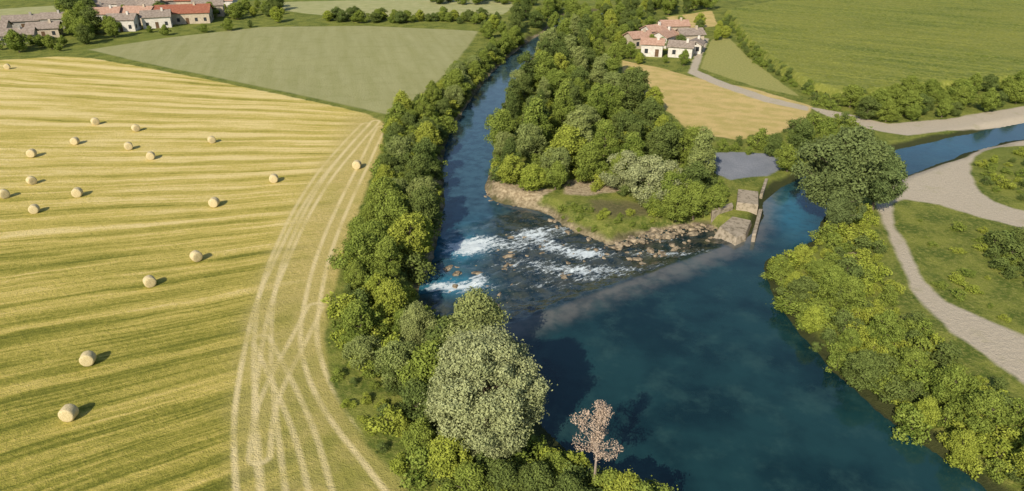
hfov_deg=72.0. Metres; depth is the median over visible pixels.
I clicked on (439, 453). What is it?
bank tree
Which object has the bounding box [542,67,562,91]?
riverside tree
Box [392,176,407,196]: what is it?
alder tree
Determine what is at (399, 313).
alder tree
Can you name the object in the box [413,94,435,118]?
alder tree
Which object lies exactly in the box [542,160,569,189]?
riverside tree
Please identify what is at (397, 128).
alder tree
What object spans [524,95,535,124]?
poplar tree
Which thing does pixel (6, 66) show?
hay bale
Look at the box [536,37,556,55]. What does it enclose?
poplar tree
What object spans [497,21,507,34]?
riverside tree
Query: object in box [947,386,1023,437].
riverbank tree
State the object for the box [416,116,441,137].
alder tree
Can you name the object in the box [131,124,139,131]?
hay bale
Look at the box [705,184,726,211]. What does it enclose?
riverside tree
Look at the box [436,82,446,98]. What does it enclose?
alder tree
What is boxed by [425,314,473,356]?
alder tree
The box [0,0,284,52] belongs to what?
village trees
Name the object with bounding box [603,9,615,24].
riverside tree
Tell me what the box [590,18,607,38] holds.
riverside tree
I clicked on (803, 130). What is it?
riverside tree
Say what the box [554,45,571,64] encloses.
poplar tree
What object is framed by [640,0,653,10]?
riverside tree
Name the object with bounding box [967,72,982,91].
hedgerow tree
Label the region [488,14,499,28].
riverside tree
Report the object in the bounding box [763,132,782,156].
riverside tree
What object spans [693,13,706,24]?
garden tree
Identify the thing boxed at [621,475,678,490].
bank tree
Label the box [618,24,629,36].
garden tree
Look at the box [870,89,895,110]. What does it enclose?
hedgerow tree
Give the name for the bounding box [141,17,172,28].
walls
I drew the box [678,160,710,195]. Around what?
riverside tree
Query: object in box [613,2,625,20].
riverside tree
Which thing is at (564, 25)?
poplar tree
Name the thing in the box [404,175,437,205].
alder tree
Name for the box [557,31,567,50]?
riverside tree
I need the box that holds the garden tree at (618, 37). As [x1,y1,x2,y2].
[614,30,622,42]
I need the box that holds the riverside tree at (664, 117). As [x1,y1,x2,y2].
[653,114,670,128]
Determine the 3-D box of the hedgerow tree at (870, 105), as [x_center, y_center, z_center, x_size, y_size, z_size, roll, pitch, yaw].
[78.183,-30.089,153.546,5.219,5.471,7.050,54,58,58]
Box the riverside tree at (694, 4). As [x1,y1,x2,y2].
[690,0,703,10]
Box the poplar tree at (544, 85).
[535,76,550,100]
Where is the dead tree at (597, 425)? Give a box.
[569,399,623,485]
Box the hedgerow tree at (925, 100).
[912,93,931,114]
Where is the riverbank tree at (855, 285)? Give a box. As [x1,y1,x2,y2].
[826,275,868,311]
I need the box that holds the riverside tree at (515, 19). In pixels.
[508,11,524,28]
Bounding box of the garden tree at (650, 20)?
[644,16,654,24]
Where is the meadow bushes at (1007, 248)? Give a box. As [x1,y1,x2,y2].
[916,147,1023,322]
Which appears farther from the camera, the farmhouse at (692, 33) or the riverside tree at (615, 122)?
the farmhouse at (692, 33)
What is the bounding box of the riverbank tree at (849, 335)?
[838,328,862,349]
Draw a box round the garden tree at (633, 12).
[630,9,636,18]
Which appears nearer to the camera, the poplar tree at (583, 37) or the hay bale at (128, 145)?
the hay bale at (128, 145)
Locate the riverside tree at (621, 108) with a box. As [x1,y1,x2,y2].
[610,106,625,121]
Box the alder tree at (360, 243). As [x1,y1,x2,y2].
[326,229,392,276]
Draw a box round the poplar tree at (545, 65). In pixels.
[532,50,555,82]
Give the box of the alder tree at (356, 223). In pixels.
[342,215,367,244]
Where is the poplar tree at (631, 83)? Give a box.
[612,69,642,111]
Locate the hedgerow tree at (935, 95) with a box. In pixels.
[927,89,941,103]
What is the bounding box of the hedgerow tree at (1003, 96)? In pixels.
[996,90,1007,107]
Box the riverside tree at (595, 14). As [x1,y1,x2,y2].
[592,10,604,23]
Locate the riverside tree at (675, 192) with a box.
[650,183,690,221]
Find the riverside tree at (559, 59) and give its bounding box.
[553,52,569,74]
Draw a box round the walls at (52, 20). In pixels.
[40,19,64,28]
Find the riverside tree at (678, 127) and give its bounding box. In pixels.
[669,120,685,151]
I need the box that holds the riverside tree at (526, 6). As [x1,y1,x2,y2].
[520,0,532,18]
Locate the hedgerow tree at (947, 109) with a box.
[935,99,953,117]
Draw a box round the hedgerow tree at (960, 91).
[945,85,975,108]
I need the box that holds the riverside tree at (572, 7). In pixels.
[563,0,581,15]
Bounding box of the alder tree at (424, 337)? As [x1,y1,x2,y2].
[419,328,434,346]
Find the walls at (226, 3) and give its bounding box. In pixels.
[224,0,237,6]
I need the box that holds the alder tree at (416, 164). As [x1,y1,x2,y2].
[402,153,433,186]
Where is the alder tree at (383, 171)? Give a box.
[374,164,394,181]
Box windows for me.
[177,15,212,21]
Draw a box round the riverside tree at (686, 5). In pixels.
[681,0,691,13]
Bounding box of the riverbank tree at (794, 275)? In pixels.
[784,272,799,287]
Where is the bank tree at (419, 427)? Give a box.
[401,417,437,458]
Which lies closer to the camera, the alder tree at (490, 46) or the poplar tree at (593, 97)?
the poplar tree at (593, 97)
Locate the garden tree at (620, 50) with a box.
[616,44,628,58]
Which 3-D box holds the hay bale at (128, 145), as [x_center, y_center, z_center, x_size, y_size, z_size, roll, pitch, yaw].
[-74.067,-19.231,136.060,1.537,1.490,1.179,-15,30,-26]
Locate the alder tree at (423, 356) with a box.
[396,337,448,401]
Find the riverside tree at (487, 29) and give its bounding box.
[479,20,496,38]
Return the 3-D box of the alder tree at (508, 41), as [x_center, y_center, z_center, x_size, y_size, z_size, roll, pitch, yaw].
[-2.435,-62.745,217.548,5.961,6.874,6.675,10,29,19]
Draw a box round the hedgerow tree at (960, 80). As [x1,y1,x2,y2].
[944,77,969,91]
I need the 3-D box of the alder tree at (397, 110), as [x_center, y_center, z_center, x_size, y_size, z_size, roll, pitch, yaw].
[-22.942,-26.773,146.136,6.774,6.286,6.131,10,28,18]
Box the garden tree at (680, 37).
[676,34,686,40]
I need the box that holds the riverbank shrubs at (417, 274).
[320,36,524,399]
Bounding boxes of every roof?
[0,20,13,27]
[0,27,38,36]
[1,13,39,21]
[24,21,61,28]
[37,12,62,19]
[88,6,121,14]
[93,0,115,3]
[96,3,108,6]
[105,13,138,20]
[115,0,138,5]
[120,5,154,13]
[137,0,169,5]
[139,9,171,17]
[153,3,213,13]
[191,0,224,5]
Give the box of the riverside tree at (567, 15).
[563,12,570,18]
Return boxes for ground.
[0,0,1023,490]
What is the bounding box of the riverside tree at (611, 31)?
[604,23,619,42]
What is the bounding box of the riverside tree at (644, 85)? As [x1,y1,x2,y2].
[626,66,651,93]
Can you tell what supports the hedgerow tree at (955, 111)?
on the ground
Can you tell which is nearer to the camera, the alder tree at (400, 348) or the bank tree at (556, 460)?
the bank tree at (556, 460)
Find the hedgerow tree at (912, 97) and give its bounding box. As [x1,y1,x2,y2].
[894,89,926,115]
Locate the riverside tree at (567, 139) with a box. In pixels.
[545,124,587,168]
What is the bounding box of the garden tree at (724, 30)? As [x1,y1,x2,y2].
[721,25,732,38]
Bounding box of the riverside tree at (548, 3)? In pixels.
[544,0,554,15]
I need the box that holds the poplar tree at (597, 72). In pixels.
[588,57,607,83]
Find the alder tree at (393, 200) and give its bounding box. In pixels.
[371,190,408,228]
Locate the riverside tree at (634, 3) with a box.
[630,0,640,10]
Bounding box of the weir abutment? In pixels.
[711,178,767,244]
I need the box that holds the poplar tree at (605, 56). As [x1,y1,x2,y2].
[600,53,610,64]
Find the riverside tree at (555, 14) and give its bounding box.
[550,11,562,26]
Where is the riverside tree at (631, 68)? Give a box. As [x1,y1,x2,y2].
[621,67,634,87]
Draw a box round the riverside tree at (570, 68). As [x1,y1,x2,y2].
[565,63,577,79]
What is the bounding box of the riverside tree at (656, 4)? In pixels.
[653,0,662,8]
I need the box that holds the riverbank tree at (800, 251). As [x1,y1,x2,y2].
[789,244,813,264]
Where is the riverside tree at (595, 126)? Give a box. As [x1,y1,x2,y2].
[589,120,603,146]
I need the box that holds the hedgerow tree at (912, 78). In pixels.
[898,73,927,93]
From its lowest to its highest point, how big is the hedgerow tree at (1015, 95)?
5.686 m
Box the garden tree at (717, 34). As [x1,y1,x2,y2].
[713,26,721,39]
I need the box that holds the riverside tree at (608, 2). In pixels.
[601,0,612,12]
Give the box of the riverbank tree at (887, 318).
[865,309,908,347]
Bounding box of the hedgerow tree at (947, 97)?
[937,95,953,107]
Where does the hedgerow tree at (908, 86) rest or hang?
on the ground
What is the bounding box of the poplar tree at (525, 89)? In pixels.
[516,73,533,100]
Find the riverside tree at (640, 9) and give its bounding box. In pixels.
[635,5,645,17]
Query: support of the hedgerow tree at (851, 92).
on the ground
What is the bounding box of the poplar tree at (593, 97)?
[586,84,607,121]
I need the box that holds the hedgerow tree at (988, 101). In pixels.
[977,88,1000,111]
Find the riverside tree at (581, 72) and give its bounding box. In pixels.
[569,65,590,90]
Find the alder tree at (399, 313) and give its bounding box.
[390,307,405,331]
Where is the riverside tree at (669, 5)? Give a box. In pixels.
[661,0,676,14]
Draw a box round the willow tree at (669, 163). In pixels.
[644,159,689,189]
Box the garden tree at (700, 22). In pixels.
[695,19,703,26]
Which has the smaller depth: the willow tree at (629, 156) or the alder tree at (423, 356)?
the alder tree at (423, 356)
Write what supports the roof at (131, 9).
on the walls
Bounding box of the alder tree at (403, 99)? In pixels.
[392,89,412,110]
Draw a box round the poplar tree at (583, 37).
[575,28,589,50]
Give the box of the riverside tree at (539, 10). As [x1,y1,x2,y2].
[532,7,546,20]
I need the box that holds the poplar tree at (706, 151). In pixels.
[687,126,718,180]
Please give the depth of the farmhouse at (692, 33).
225.13 m
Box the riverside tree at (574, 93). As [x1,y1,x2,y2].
[566,80,582,108]
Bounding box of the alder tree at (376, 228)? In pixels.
[358,218,393,254]
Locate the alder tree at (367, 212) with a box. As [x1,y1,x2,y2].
[358,202,383,222]
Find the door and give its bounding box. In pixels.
[655,49,658,56]
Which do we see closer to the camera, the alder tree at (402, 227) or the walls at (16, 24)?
the alder tree at (402, 227)
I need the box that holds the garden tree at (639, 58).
[635,53,643,63]
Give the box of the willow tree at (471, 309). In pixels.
[437,286,510,353]
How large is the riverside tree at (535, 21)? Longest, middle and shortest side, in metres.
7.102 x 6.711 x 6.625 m
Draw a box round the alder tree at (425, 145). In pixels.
[400,136,439,170]
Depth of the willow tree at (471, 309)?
70.02 m
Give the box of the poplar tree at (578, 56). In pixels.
[571,45,588,70]
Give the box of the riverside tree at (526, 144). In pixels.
[515,122,547,158]
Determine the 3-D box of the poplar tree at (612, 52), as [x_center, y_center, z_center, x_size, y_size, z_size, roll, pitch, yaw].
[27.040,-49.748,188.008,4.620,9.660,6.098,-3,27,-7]
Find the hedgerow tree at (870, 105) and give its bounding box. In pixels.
[856,95,882,119]
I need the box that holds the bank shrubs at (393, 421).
[330,359,603,490]
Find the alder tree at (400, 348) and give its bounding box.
[371,338,418,387]
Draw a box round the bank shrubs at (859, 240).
[760,203,1023,484]
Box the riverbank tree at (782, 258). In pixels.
[768,255,793,271]
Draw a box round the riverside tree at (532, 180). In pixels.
[518,163,547,191]
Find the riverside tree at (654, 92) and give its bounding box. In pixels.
[643,86,664,107]
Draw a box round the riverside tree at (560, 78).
[546,68,570,98]
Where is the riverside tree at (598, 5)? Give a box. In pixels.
[595,0,603,11]
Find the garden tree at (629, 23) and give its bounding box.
[626,19,634,30]
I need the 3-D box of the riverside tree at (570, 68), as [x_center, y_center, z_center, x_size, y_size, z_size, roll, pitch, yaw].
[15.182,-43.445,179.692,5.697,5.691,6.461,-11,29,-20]
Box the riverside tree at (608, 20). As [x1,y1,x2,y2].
[604,13,618,30]
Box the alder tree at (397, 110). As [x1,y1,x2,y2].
[383,101,416,124]
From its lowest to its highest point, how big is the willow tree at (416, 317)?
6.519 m
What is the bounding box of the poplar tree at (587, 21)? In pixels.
[576,13,593,38]
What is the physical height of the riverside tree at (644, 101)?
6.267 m
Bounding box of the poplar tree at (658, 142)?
[640,128,671,164]
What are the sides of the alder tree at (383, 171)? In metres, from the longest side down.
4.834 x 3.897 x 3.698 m
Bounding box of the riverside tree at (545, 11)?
[541,6,549,19]
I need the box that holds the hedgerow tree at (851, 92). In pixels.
[829,83,864,106]
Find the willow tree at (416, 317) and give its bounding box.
[397,300,436,345]
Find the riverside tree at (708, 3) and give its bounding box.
[698,0,717,9]
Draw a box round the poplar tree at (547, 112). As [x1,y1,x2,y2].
[536,102,548,141]
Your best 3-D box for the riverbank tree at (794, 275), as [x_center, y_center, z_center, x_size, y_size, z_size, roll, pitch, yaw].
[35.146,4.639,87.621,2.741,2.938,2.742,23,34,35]
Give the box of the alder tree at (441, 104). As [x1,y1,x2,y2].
[433,99,449,117]
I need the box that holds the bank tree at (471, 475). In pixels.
[439,461,495,490]
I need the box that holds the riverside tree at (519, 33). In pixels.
[513,25,524,41]
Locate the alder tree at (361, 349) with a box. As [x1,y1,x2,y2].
[339,334,385,369]
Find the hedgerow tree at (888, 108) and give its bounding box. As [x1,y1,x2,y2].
[874,99,901,122]
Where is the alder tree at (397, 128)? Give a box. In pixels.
[384,122,404,139]
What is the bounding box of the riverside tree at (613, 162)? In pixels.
[604,153,629,183]
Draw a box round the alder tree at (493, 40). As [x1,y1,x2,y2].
[488,37,499,46]
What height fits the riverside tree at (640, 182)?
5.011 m
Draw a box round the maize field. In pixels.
[724,0,1023,101]
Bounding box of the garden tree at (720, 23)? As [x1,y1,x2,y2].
[715,20,723,30]
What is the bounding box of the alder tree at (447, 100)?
[442,97,450,107]
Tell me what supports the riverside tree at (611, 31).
on the ground
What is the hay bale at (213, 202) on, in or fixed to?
on the ground
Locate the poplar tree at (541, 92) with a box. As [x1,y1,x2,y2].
[535,89,547,108]
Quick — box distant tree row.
[322,0,538,23]
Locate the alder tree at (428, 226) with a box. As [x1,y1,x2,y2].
[406,211,434,247]
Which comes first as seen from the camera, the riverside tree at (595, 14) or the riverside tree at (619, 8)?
the riverside tree at (595, 14)
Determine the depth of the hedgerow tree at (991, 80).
172.97 m
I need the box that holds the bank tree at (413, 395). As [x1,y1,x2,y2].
[395,376,432,421]
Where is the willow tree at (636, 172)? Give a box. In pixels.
[625,154,681,205]
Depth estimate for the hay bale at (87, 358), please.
74.15 m
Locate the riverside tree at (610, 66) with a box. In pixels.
[603,58,618,73]
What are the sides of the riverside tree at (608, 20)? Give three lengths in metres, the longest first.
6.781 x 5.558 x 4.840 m
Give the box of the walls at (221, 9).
[214,5,224,16]
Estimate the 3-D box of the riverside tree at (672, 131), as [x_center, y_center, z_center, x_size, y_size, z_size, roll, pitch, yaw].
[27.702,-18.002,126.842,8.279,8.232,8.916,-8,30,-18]
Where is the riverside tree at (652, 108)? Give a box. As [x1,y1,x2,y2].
[637,99,674,127]
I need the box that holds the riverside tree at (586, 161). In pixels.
[572,141,609,181]
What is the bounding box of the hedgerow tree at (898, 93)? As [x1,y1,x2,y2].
[884,88,906,107]
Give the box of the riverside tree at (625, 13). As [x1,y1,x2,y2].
[619,9,630,23]
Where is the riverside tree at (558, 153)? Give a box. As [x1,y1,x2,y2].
[539,146,570,176]
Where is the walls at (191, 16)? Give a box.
[171,6,213,24]
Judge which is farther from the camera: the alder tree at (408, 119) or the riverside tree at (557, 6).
the riverside tree at (557, 6)
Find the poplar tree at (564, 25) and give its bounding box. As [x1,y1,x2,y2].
[556,18,573,36]
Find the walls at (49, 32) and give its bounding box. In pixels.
[37,23,63,36]
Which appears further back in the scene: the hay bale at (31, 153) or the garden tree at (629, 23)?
the garden tree at (629, 23)
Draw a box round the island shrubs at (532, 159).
[488,51,726,231]
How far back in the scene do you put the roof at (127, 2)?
275.94 m
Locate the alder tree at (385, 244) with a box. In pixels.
[362,233,413,278]
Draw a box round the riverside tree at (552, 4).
[542,0,554,8]
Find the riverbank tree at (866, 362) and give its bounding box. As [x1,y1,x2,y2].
[841,348,903,391]
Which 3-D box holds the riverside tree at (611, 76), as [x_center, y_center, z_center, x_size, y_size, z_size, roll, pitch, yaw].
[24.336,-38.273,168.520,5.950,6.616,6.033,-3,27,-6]
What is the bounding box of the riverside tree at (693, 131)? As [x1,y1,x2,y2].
[674,125,709,162]
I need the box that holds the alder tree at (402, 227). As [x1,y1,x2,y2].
[386,210,432,258]
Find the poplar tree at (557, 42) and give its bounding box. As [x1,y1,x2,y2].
[547,38,566,57]
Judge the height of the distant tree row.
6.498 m
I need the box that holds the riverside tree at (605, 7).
[601,3,612,20]
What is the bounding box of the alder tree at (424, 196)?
[406,184,438,222]
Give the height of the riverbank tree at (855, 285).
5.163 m
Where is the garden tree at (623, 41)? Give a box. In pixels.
[617,37,627,47]
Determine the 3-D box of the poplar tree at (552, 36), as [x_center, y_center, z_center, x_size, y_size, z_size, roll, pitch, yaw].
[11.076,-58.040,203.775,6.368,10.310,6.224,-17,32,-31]
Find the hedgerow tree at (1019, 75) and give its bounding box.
[1008,69,1023,82]
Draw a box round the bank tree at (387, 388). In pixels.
[381,351,410,395]
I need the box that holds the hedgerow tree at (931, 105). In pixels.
[922,96,935,109]
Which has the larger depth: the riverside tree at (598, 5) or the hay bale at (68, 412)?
the riverside tree at (598, 5)
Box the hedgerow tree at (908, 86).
[902,82,920,93]
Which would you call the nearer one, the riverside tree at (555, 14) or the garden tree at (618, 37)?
the garden tree at (618, 37)
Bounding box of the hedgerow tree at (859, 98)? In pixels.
[854,95,867,112]
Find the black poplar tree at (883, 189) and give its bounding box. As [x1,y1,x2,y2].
[863,145,908,210]
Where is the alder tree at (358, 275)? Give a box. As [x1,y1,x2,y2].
[341,260,369,290]
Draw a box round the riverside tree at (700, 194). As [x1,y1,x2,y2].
[676,180,714,219]
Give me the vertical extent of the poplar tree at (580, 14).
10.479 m
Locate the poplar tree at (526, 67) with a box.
[514,50,538,84]
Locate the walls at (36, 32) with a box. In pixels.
[0,29,37,43]
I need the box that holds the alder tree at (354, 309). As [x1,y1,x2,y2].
[329,295,389,341]
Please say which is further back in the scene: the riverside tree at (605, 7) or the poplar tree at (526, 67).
the riverside tree at (605, 7)
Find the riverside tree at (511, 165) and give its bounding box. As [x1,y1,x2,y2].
[496,153,525,184]
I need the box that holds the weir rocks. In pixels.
[443,192,717,305]
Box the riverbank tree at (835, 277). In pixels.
[818,264,849,293]
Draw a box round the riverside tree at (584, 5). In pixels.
[580,2,591,9]
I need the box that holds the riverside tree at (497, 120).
[483,108,516,148]
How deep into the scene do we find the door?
211.19 m
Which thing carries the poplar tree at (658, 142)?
on the ground
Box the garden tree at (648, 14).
[646,12,656,19]
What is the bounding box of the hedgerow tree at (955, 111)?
[945,101,963,115]
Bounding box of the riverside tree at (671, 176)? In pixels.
[649,170,691,205]
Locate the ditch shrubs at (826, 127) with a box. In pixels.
[686,111,863,197]
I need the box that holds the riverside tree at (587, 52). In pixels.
[580,45,598,67]
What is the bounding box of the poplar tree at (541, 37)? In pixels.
[534,31,546,50]
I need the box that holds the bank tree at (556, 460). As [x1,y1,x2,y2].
[538,449,570,484]
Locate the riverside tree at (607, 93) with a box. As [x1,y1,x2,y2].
[598,82,624,119]
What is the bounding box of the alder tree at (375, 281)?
[366,271,386,296]
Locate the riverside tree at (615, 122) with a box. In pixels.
[607,111,625,132]
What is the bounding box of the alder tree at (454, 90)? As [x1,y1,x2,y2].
[443,84,464,104]
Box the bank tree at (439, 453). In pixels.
[424,431,474,480]
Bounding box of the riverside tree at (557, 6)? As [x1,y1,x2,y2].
[553,0,565,11]
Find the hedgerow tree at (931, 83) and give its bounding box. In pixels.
[917,78,944,95]
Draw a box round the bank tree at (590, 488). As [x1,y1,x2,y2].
[571,485,602,490]
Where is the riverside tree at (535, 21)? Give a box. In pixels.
[528,10,544,27]
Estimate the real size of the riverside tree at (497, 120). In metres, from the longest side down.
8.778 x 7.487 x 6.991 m
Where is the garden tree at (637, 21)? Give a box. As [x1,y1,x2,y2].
[632,17,641,27]
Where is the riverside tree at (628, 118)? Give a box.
[613,109,650,142]
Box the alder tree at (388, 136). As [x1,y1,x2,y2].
[382,130,398,151]
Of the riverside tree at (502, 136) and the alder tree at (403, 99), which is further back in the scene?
the alder tree at (403, 99)
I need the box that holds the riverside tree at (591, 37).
[577,29,594,47]
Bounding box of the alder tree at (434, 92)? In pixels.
[424,80,442,104]
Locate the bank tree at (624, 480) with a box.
[601,468,652,490]
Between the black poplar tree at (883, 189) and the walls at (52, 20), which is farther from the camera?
the walls at (52, 20)
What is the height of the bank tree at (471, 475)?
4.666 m
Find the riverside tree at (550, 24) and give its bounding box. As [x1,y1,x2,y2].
[547,15,556,27]
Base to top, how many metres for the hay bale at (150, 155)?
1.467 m
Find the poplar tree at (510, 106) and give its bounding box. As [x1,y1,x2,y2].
[501,91,518,119]
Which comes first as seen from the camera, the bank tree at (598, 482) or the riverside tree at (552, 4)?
the bank tree at (598, 482)
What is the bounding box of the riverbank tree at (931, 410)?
[912,394,942,429]
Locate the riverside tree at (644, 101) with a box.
[633,96,656,120]
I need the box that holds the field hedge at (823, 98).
[722,14,840,110]
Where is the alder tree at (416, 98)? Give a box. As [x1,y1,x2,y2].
[413,94,420,105]
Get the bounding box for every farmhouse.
[622,28,651,48]
[639,22,667,33]
[640,36,665,56]
[654,26,678,48]
[657,17,690,29]
[667,38,695,57]
[675,25,706,39]
[689,35,705,53]
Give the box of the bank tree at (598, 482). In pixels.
[589,466,624,490]
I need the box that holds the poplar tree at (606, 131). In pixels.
[592,119,620,160]
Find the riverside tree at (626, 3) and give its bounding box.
[623,0,631,11]
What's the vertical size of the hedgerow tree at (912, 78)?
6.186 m
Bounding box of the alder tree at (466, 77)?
[456,73,474,90]
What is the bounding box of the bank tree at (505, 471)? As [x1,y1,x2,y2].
[484,457,523,490]
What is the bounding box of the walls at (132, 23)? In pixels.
[116,15,141,31]
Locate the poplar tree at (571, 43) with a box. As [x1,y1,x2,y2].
[564,34,576,58]
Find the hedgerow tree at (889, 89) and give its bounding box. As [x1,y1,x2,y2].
[886,83,901,94]
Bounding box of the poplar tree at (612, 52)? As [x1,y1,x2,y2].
[606,42,621,68]
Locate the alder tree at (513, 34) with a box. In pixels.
[508,27,521,43]
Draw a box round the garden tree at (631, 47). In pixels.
[623,42,639,58]
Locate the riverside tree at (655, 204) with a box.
[642,192,664,216]
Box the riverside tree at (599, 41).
[591,38,607,56]
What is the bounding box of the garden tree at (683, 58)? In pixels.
[678,49,689,65]
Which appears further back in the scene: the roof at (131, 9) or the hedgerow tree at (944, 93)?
the roof at (131, 9)
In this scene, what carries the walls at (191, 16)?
on the ground
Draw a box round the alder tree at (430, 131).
[413,120,442,147]
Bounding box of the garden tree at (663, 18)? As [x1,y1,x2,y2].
[655,16,667,23]
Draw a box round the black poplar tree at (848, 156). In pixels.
[791,125,890,211]
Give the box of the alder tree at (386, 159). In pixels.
[378,152,396,172]
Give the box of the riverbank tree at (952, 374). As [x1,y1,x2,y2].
[926,364,984,405]
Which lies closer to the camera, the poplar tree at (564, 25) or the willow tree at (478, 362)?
the willow tree at (478, 362)
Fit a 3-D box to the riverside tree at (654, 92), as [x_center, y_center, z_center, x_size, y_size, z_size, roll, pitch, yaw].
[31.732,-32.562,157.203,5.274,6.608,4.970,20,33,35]
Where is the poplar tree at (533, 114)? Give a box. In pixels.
[520,95,553,148]
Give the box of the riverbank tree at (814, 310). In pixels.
[798,303,828,332]
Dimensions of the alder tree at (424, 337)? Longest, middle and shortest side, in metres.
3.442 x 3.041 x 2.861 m
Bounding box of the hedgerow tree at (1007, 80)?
[998,76,1016,89]
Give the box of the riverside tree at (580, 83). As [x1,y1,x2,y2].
[573,76,587,99]
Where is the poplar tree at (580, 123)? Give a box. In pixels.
[563,109,592,152]
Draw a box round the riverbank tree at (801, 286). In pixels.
[773,274,818,305]
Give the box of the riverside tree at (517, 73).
[509,69,524,82]
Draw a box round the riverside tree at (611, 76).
[603,71,621,89]
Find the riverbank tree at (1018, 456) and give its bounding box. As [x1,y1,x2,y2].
[1010,445,1023,478]
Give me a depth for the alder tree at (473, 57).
193.25 m
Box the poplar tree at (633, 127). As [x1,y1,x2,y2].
[623,123,641,151]
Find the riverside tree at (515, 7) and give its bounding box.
[509,3,523,24]
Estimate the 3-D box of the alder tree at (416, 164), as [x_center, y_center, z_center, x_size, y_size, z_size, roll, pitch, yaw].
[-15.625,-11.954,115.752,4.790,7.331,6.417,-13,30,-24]
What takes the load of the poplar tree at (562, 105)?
on the ground
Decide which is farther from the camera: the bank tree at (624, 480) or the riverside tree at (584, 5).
the riverside tree at (584, 5)
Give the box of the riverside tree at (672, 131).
[645,120,687,158]
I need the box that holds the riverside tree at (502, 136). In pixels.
[493,131,518,154]
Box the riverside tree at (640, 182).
[633,171,655,189]
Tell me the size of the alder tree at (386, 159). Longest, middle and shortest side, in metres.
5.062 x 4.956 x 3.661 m
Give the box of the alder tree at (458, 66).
[444,61,466,79]
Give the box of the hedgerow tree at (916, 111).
[905,102,921,120]
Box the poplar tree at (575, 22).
[568,13,580,35]
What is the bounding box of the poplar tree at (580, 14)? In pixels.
[576,9,584,29]
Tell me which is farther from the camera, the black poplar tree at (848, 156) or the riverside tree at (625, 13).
the riverside tree at (625, 13)
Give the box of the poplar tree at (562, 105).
[551,80,574,127]
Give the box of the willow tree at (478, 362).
[419,323,557,459]
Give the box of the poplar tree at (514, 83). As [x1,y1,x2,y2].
[504,78,521,107]
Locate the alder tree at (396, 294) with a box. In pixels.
[373,276,412,319]
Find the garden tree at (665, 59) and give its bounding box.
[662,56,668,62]
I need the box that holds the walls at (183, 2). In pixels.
[175,1,190,3]
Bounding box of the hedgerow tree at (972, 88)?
[949,80,980,102]
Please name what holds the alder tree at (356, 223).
on the ground
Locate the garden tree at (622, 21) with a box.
[617,18,627,25]
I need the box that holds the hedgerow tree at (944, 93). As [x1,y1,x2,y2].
[939,91,949,98]
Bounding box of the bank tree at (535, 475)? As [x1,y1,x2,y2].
[510,461,557,490]
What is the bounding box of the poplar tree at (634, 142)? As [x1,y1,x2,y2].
[617,131,645,162]
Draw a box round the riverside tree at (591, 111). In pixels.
[573,104,601,128]
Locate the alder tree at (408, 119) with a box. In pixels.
[400,112,417,132]
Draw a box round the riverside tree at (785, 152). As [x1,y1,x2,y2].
[773,143,805,171]
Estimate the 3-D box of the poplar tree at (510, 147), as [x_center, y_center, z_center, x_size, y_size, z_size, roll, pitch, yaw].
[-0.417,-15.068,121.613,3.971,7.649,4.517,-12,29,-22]
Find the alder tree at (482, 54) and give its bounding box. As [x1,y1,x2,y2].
[478,50,491,63]
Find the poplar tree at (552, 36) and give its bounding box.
[542,27,558,52]
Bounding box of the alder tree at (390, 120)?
[383,115,401,133]
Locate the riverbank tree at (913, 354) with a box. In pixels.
[894,346,934,381]
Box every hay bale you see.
[0,189,9,198]
[3,64,10,69]
[26,148,36,157]
[26,176,36,184]
[28,204,39,213]
[58,404,78,421]
[70,137,79,144]
[71,187,82,197]
[79,350,96,366]
[90,117,99,124]
[124,142,132,149]
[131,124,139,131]
[143,275,156,287]
[146,151,154,159]
[189,250,202,261]
[207,136,215,143]
[208,197,219,207]
[269,173,277,182]
[352,160,361,168]
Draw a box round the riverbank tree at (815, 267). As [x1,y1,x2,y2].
[805,258,827,277]
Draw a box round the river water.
[418,11,1023,490]
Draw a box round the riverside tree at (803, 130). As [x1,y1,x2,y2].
[786,120,814,149]
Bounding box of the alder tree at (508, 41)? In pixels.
[498,31,514,53]
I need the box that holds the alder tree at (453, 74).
[444,67,472,95]
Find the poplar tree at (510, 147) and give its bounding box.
[500,136,521,174]
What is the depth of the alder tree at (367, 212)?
102.00 m
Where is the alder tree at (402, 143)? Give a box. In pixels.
[385,134,414,165]
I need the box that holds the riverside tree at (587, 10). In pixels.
[583,5,591,14]
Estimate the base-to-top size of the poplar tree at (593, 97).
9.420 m
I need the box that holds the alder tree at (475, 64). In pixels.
[467,60,485,75]
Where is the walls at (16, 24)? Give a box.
[12,21,39,27]
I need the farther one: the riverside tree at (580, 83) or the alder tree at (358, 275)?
the riverside tree at (580, 83)
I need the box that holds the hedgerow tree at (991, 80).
[981,73,999,90]
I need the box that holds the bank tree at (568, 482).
[554,472,588,490]
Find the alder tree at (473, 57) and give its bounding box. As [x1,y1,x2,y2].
[467,55,481,65]
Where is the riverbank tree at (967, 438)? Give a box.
[945,428,980,466]
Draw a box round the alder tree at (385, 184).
[361,175,408,217]
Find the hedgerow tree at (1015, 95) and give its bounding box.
[1003,81,1023,103]
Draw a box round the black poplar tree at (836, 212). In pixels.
[823,184,866,225]
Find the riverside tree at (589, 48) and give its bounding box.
[588,47,599,61]
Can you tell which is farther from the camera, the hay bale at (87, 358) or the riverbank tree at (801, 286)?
the riverbank tree at (801, 286)
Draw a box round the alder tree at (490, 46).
[486,42,500,54]
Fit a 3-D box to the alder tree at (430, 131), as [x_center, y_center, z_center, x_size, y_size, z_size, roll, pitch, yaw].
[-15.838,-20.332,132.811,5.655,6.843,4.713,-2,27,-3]
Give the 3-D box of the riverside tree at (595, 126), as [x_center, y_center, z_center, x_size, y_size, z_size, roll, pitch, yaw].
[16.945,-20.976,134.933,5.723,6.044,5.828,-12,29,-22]
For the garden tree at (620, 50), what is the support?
on the ground
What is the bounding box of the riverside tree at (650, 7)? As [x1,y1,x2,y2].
[646,0,653,13]
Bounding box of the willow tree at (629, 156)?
[597,149,641,189]

